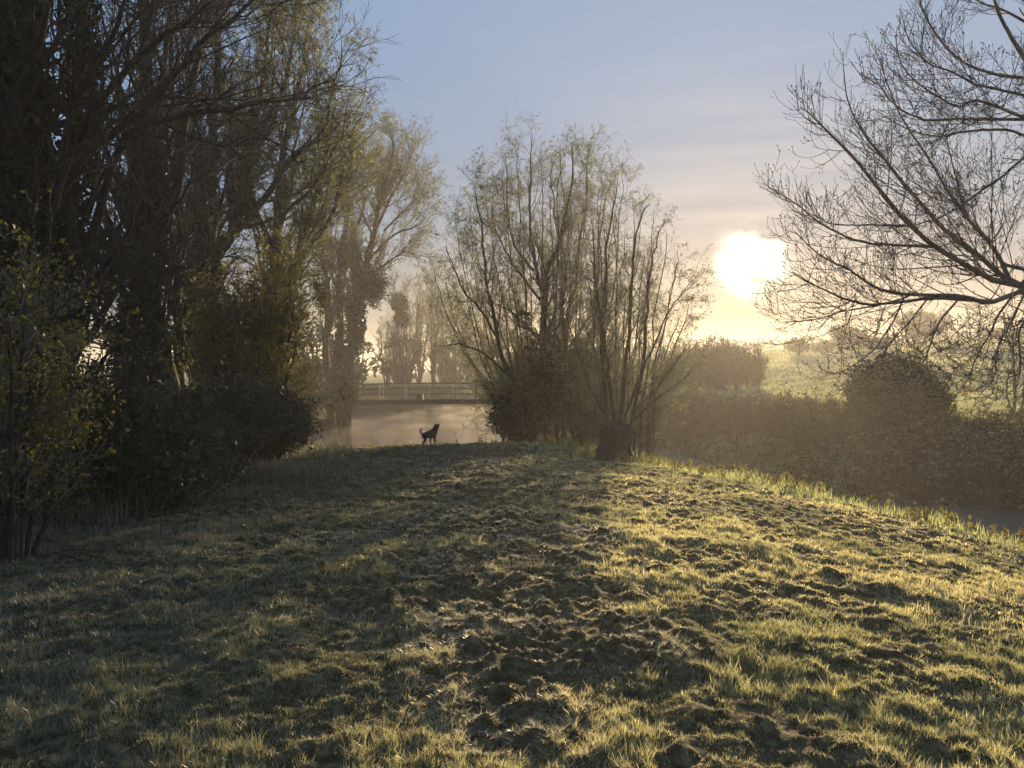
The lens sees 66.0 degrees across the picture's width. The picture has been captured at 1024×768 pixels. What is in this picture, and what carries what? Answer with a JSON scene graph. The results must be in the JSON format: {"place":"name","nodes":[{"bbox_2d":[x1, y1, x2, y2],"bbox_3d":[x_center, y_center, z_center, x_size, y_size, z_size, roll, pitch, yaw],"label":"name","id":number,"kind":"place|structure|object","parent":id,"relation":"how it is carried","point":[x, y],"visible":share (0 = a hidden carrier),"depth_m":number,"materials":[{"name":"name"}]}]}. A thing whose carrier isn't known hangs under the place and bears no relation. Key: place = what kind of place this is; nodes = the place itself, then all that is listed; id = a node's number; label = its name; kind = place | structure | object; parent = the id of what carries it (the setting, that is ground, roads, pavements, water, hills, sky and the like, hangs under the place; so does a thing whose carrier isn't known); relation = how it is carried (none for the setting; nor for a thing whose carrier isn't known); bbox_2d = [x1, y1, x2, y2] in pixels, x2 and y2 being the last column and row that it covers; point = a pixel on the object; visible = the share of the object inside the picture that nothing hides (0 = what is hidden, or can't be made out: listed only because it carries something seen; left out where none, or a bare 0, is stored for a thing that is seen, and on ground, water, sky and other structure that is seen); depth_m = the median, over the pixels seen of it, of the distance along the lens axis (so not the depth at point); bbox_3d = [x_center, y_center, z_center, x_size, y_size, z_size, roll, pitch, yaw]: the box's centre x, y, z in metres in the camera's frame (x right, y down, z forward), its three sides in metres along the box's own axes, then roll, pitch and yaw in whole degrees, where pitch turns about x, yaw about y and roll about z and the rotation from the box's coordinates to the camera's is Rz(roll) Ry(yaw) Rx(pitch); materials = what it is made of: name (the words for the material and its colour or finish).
{"place":"outdoors","nodes":[
{"label":"outdoors","id":0,"kind":"place"},
{"bbox_2d":[4,435,354,542],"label":"rough grass","id":1,"kind":"structure","parent":0,"point":[325,449],"depth_m":11.18,"materials":[{"name":"green plant"}]},
{"bbox_2d":[0,332,1023,767],"bbox_3d":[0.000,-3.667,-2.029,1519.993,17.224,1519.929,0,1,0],"label":"ground","id":2,"kind":"structure","parent":0,"point":[510,670],"depth_m":5.33,"materials":[{"name":"green plant"}]},
{"bbox_2d":[0,184,181,564],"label":"hornbeam shrub","id":3,"kind":"object","parent":2,"relation":"on","point":[20,424],"visible":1,"depth_m":6.93,"materials":[{"name":"green plant"}]},
{"bbox_2d":[71,351,214,508],"bbox_3d":[-5.625,0.633,10.483,2.709,2.202,2.944,0,1,0],"label":"hornbeam shrub","id":4,"kind":"object","parent":2,"relation":"on","point":[121,405],"visible":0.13,"depth_m":10.54,"materials":[{"name":"green plant"}]},
{"bbox_2d":[71,391,272,514],"bbox_3d":[-4.410,0.894,10.021,2.631,1.617,2.832,0,1,0],"label":"dark bush","id":5,"kind":"object","parent":2,"relation":"on","point":[177,458],"visible":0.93,"depth_m":9.57,"materials":[{"name":"green plant"}]},
{"bbox_2d":[55,0,298,411],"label":"ivy covered tree","id":6,"kind":"object","parent":2,"relation":"on","point":[148,171],"visible":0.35,"depth_m":14.77,"materials":[{"name":"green plant"}]},
{"bbox_2d":[0,0,401,523],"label":"ivy covered tree","id":7,"kind":"object","parent":2,"relation":"on","point":[31,97],"visible":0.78,"depth_m":8.99,"materials":[{"name":"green plant"}]},
{"bbox_2d":[83,0,327,405],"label":"forked tree","id":8,"kind":"object","parent":2,"relation":"on","point":[183,225],"visible":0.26,"depth_m":19.30,"materials":[{"name":"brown plant"}]},
{"bbox_2d":[164,249,292,393],"bbox_3d":[-6.583,-0.610,18.112,2.926,4.967,3.268,0,1,-26],"label":"hornbeam shrub","id":9,"kind":"object","parent":2,"relation":"on","point":[211,331],"visible":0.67,"depth_m":17.91,"materials":[{"name":"green plant"}]},
{"bbox_2d":[138,370,323,481],"bbox_3d":[-4.788,0.739,13.011,3.198,1.949,2.959,-1,1,-39],"label":"dark bush","id":10,"kind":"object","parent":2,"relation":"on","point":[238,404],"visible":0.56,"depth_m":13.00,"materials":[{"name":"green plant"}]},
{"bbox_2d":[181,227,349,450],"bbox_3d":[-5.786,-0.950,19.200,3.894,5.723,3.886,0,1,0],"label":"hornbeam shrub","id":11,"kind":"object","parent":2,"relation":"on","point":[278,354],"visible":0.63,"depth_m":18.77,"materials":[{"name":"green plant"}]},
{"bbox_2d":[124,0,407,387],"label":"willow tree","id":12,"kind":"object","parent":2,"relation":"on","point":[292,128],"visible":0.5,"depth_m":22.20,"materials":[{"name":"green plant"}]},
{"bbox_2d":[216,361,325,461],"bbox_3d":[-5.157,0.633,16.943,2.049,2.323,2.187,0,1,0],"label":"dark bush","id":13,"kind":"object","parent":2,"relation":"on","point":[266,380],"visible":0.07,"depth_m":17.00,"materials":[{"name":"green plant"}]},
{"bbox_2d":[173,0,391,386],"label":"willow tree","id":14,"kind":"object","parent":2,"relation":"on","point":[304,232],"visible":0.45,"depth_m":25.09,"materials":[{"name":"green plant"}]},
{"bbox_2d":[274,338,321,373],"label":"thicket bush","id":15,"kind":"object","parent":2,"relation":"on","point":[310,349],"visible":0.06,"depth_m":85.86,"materials":[{"name":"green plant"}]},
{"bbox_2d":[288,344,344,437],"bbox_3d":[-12.076,0.393,44.142,3.748,5.731,4.497,1,1,38],"label":"hornbeam shrub","id":16,"kind":"object","parent":2,"relation":"on","point":[314,392],"visible":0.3,"depth_m":43.93,"materials":[{"name":"green plant"}]},
{"bbox_2d":[290,320,360,388],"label":"bare tree","id":17,"kind":"object","parent":2,"relation":"on","point":[317,335],"visible":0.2,"depth_m":76.81,"materials":[{"name":"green plant"}]},
{"bbox_2d":[298,333,383,391],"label":"bank bush","id":18,"kind":"object","parent":2,"relation":"on","point":[331,346],"visible":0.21,"depth_m":68.53,"materials":[{"name":"green plant"}]},
{"bbox_2d":[324,358,372,396],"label":"bank bush","id":19,"kind":"object","parent":2,"relation":"on","point":[360,371],"visible":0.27,"depth_m":65.50,"materials":[{"name":"green plant"}]},
{"bbox_2d":[318,337,387,383],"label":"thicket bush","id":20,"kind":"object","parent":2,"relation":"on","point":[375,368],"visible":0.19,"depth_m":92.04,"materials":[{"name":"brown plant"}]},
{"bbox_2d":[282,105,454,429],"bbox_3d":[-9.663,-7.319,50.157,12.431,20.953,7.053,0,1,0],"label":"willow tree","id":21,"kind":"object","parent":2,"relation":"on","point":[349,255],"visible":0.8,"depth_m":49.61,"materials":[{"name":"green plant"}]},
{"bbox_2d":[352,261,391,310],"bbox_3d":[-8.799,-6.156,49.408,2.799,3.229,2.864,0,1,0],"label":"mistletoe ball","id":22,"kind":"object","parent":21,"relation":"attached to","point":[373,287],"visible":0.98,"depth_m":49.08,"materials":[{"name":"green plant"}]},
{"bbox_2d":[368,314,400,388],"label":"bare tree","id":23,"kind":"object","parent":2,"relation":"on","point":[387,373],"visible":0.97,"depth_m":78.09,"materials":[{"name":"brown plant"}]},
{"bbox_2d":[358,336,429,382],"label":"bank bush","id":24,"kind":"object","parent":2,"relation":"on","point":[419,344],"visible":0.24,"depth_m":95.16,"materials":[{"name":"green plant"}]},
{"bbox_2d":[366,333,426,382],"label":"thicket bush","id":25,"kind":"object","parent":2,"relation":"on","point":[395,366],"visible":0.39,"depth_m":94.25,"materials":[{"name":"brown plant"}]},
{"bbox_2d":[383,306,414,382],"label":"bare tree","id":26,"kind":"object","parent":2,"relation":"on","point":[386,317],"visible":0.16,"depth_m":95.46,"materials":[{"name":"brown plant"}]},
{"bbox_2d":[382,269,436,387],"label":"bare tree","id":27,"kind":"object","parent":2,"relation":"on","point":[407,348],"visible":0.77,"depth_m":81.27,"materials":[{"name":"brown plant"}]},
{"bbox_2d":[390,292,410,312],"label":"mistletoe ball","id":28,"kind":"object","parent":27,"relation":"attached to","point":[399,302],"visible":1,"depth_m":73.61,"materials":[{"name":"green plant"}]},
{"bbox_2d":[392,310,410,329],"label":"mistletoe ball","id":29,"kind":"object","parent":27,"relation":"attached to","point":[402,319],"visible":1,"depth_m":73.64,"materials":[{"name":"green plant"}]},
{"bbox_2d":[316,382,502,405],"bbox_3d":[-6.300,1.504,53.034,16.600,3.193,1.800,0,1,0],"label":"footbridge","id":30,"kind":"object","parent":2,"relation":"on","point":[427,400],"visible":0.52,"depth_m":52.33,"materials":[{"name":"paint"}]},
{"bbox_2d":[416,394,422,400],"bbox_3d":[-6.100,0.864,52.143,0.480,0.460,0.260,0,1,0],"label":"equipment box","id":31,"kind":"object","parent":30,"relation":"attached to","point":[419,397],"visible":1,"depth_m":52.03,"materials":[{"name":"paint"}]},
{"bbox_2d":[401,271,437,382],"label":"bare tree","id":32,"kind":"object","parent":2,"relation":"on","point":[420,376],"visible":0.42,"depth_m":99.71,"materials":[{"name":"brown plant"}]},
{"bbox_2d":[420,423,440,444],"bbox_3d":[-2.654,1.659,25.604,0.251,0.740,0.887,1,1,44],"label":"dog","id":33,"kind":"object","parent":2,"relation":"on","point":[431,433],"visible":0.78,"depth_m":25.55},
{"bbox_2d":[413,253,454,384],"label":"bare tree","id":34,"kind":"object","parent":2,"relation":"on","point":[435,358],"visible":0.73,"depth_m":89.73,"materials":[{"name":"brown plant"}]},
{"bbox_2d":[423,287,460,378],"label":"bare tree","id":35,"kind":"object","parent":2,"relation":"on","point":[443,328],"visible":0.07,"depth_m":103.15,"materials":[{"name":"brown plant"}]},
{"bbox_2d":[408,336,479,382],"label":"thicket bush","id":36,"kind":"object","parent":2,"relation":"on","point":[440,369],"visible":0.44,"depth_m":96.33,"materials":[{"name":"brown plant"}]},
{"bbox_2d":[440,298,478,382],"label":"bare tree","id":37,"kind":"object","parent":2,"relation":"on","point":[458,363],"visible":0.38,"depth_m":94.62,"materials":[{"name":"brown plant"}]},
{"bbox_2d":[443,343,482,381],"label":"bank bush","id":38,"kind":"object","parent":2,"relation":"on","point":[463,369],"visible":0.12,"depth_m":107.79,"materials":[{"name":"green plant"}]},
{"bbox_2d":[453,284,483,380],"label":"bare tree","id":39,"kind":"object","parent":2,"relation":"on","point":[468,328],"visible":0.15,"depth_m":107.85,"materials":[{"name":"brown plant"}]},
{"bbox_2d":[459,310,492,397],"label":"bare tree","id":40,"kind":"object","parent":2,"relation":"on","point":[471,374],"visible":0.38,"depth_m":87.96,"materials":[{"name":"brown plant"}]},
{"bbox_2d":[475,292,495,361],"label":"bare tree","id":41,"kind":"object","parent":2,"relation":"on","point":[483,320],"visible":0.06,"depth_m":111.67,"materials":[{"name":"brown plant"}]},
{"bbox_2d":[466,331,507,381],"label":"bank bush","id":42,"kind":"object","parent":2,"relation":"on","point":[488,355],"visible":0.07,"depth_m":103.97,"materials":[{"name":"green plant"}]},
{"bbox_2d":[486,326,515,387],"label":"bare tree","id":43,"kind":"object","parent":2,"relation":"on","point":[497,352],"visible":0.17,"depth_m":99.76,"materials":[{"name":"brown plant"}]},
{"bbox_2d":[411,111,673,444],"bbox_3d":[1.171,-3.976,29.721,10.097,13.393,7.538,0,1,0],"label":"willow tree","id":44,"kind":"object","parent":2,"relation":"on","point":[533,400],"visible":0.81,"depth_m":29.25,"materials":[{"name":"brown plant"}]},
{"bbox_2d":[540,409,570,440],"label":"waterside bush","id":45,"kind":"object","parent":2,"relation":"on","point":[550,431],"visible":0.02,"depth_m":31.90,"materials":[{"name":"green plant"}]},
{"bbox_2d":[609,319,627,368],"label":"bare tree","id":46,"kind":"object","parent":2,"relation":"on","point":[614,341],"visible":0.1,"depth_m":97.92,"materials":[{"name":"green plant"}]},
{"bbox_2d":[542,151,723,462],"bbox_3d":[3.139,-1.752,20.060,5.064,8.287,2.594,0,1,-17],"label":"pollard willow","id":47,"kind":"object","parent":2,"relation":"on","point":[613,434],"visible":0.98,"depth_m":19.96,"materials":[{"name":"brown plant"}]},
{"bbox_2d":[563,181,711,459],"bbox_3d":[3.995,-1.870,25.529,5.132,9.248,3.509,0,1,0],"label":"willow tree","id":48,"kind":"object","parent":2,"relation":"on","point":[650,415],"visible":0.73,"depth_m":25.38,"materials":[{"name":"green plant"}]},
{"bbox_2d":[642,327,665,372],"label":"bare tree","id":49,"kind":"object","parent":2,"relation":"on","point":[655,350],"visible":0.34,"depth_m":92.10,"materials":[{"name":"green plant"}]},
{"bbox_2d":[296,432,1023,551],"bbox_3d":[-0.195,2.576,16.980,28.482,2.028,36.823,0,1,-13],"label":"bank grass","id":50,"kind":"structure","parent":2,"relation":"on","point":[732,477],"depth_m":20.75,"materials":[{"name":"green plant"}]},
{"bbox_2d":[646,352,700,391],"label":"bank bush","id":51,"kind":"object","parent":2,"relation":"on","point":[685,380],"visible":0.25,"depth_m":63.66,"materials":[{"name":"green plant"}]},
{"bbox_2d":[660,341,689,388],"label":"hedge tree","id":52,"kind":"object","parent":2,"relation":"on","point":[671,362],"visible":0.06,"depth_m":72.72,"materials":[{"name":"green plant"}]},
{"bbox_2d":[671,336,709,390],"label":"hedge tree","id":53,"kind":"object","parent":2,"relation":"on","point":[686,355],"visible":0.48,"depth_m":69.52,"materials":[{"name":"green plant"}]},
{"bbox_2d":[686,342,723,389],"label":"hedge tree","id":54,"kind":"object","parent":2,"relation":"on","point":[702,372],"visible":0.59,"depth_m":68.80,"materials":[{"name":"green plant"}]},
{"bbox_2d":[700,335,737,390],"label":"hedge tree","id":55,"kind":"object","parent":2,"relation":"on","point":[715,371],"visible":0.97,"depth_m":67.45,"materials":[{"name":"green plant"}]},
{"bbox_2d":[708,342,732,387],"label":"hedge tree","id":56,"kind":"object","parent":2,"relation":"on","point":[723,362],"visible":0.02,"depth_m":73.08,"materials":[{"name":"green plant"}]},
{"bbox_2d":[719,337,747,386],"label":"hedge tree","id":57,"kind":"object","parent":2,"relation":"on","point":[730,384],"visible":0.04,"depth_m":75.33,"materials":[{"name":"green plant"}]},
{"bbox_2d":[721,342,755,389],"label":"hedge tree","id":58,"kind":"object","parent":2,"relation":"on","point":[738,372],"visible":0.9,"depth_m":69.17,"materials":[{"name":"green plant"}]},
{"bbox_2d":[739,341,767,387],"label":"hedge tree","id":59,"kind":"object","parent":2,"relation":"on","point":[753,374],"visible":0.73,"depth_m":70.60,"materials":[{"name":"green plant"}]},
{"bbox_2d":[749,352,771,386],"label":"hedge tree","id":60,"kind":"object","parent":2,"relation":"on","point":[764,368],"visible":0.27,"depth_m":71.72,"materials":[{"name":"green plant"}]},
{"bbox_2d":[546,376,1023,510],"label":"brambles","id":61,"kind":"object","parent":2,"relation":"on","point":[775,402],"visible":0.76,"depth_m":28.59,"materials":[{"name":"green plant"}]},
{"bbox_2d":[783,335,814,355],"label":"hilltop tree","id":62,"kind":"object","parent":2,"relation":"on","point":[790,346],"visible":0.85,"depth_m":119.21,"materials":[{"name":"green plant"}]},
{"bbox_2d":[598,337,1023,423],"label":"meadow grass","id":63,"kind":"structure","parent":2,"relation":"on","point":[792,362],"depth_m":74.11,"materials":[{"name":"green plant"}]},
{"bbox_2d":[811,340,837,354],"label":"hilltop tree","id":64,"kind":"object","parent":2,"relation":"on","point":[819,348],"visible":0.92,"depth_m":117.06,"materials":[{"name":"green plant"}]},
{"bbox_2d":[840,280,849,321],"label":"utility pole","id":65,"kind":"object","parent":2,"relation":"on","point":[845,297],"visible":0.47,"depth_m":131.69,"materials":[{"name":"brown wood"}]},
{"bbox_2d":[632,313,841,342],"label":"power line","id":66,"kind":"object","parent":65,"relation":"attached to","point":[727,333],"visible":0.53,"depth_m":140.82,"materials":[{"name":"metal"}]},
{"bbox_2d":[825,324,869,351],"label":"hilltop tree","id":67,"kind":"object","parent":2,"relation":"on","point":[859,333],"visible":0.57,"depth_m":121.06,"materials":[{"name":"green plant"}]},
{"bbox_2d":[860,336,892,349],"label":"hilltop tree","id":68,"kind":"object","parent":2,"relation":"on","point":[869,343],"visible":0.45,"depth_m":119.36,"materials":[{"name":"green plant"}]},
{"bbox_2d":[745,0,1023,429],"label":"bare tree","id":69,"kind":"object","parent":2,"relation":"on","point":[1005,279],"visible":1,"depth_m":9.58,"materials":[{"name":"brown plant"}]},
{"bbox_2d":[840,352,956,419],"bbox_3d":[15.817,0.311,32.775,4.441,3.310,3.998,0,1,0],"label":"bush","id":70,"kind":"object","parent":2,"relation":"on","point":[858,389],"visible":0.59,"depth_m":31.68,"materials":[{"name":"green plant"}]},
{"bbox_2d":[888,307,956,344],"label":"hilltop tree","id":71,"kind":"object","parent":2,"relation":"on","point":[925,315],"visible":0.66,"depth_m":123.02,"materials":[{"name":"green plant"}]},
{"bbox_2d":[961,302,990,341],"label":"pine tree","id":72,"kind":"object","parent":2,"relation":"on","point":[973,319],"visible":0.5,"depth_m":121.89,"materials":[{"name":"green plant"}]},
{"bbox_2d":[973,325,1023,335],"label":"barn","id":73,"kind":"structure","parent":2,"relation":"on","point":[984,332],"depth_m":136.92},
{"bbox_2d":[994,330,1023,413],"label":"bare tree","id":74,"kind":"object","parent":2,"relation":"on","point":[1014,399],"visible":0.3,"depth_m":32.97,"materials":[{"name":"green plant"}]},
{"bbox_2d":[995,389,1023,424],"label":"bank bush","id":75,"kind":"object","parent":2,"relation":"on","point":[1017,418],"visible":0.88,"depth_m":26.74,"materials":[{"name":"green plant"}]},
{"bbox_2d":[43,0,1023,372],"label":"sky","id":76,"kind":"structure","parent":0,"point":[690,85],"materials":[{"name":"blue"}]},
{"bbox_2d":[292,404,1023,543],"bbox_3d":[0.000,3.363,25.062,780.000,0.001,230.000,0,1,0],"label":"river water","id":77,"kind":"structure","parent":0,"point":[387,429],"depth_m":43.89,"materials":[{"name":"grey liquid"}]}
]}

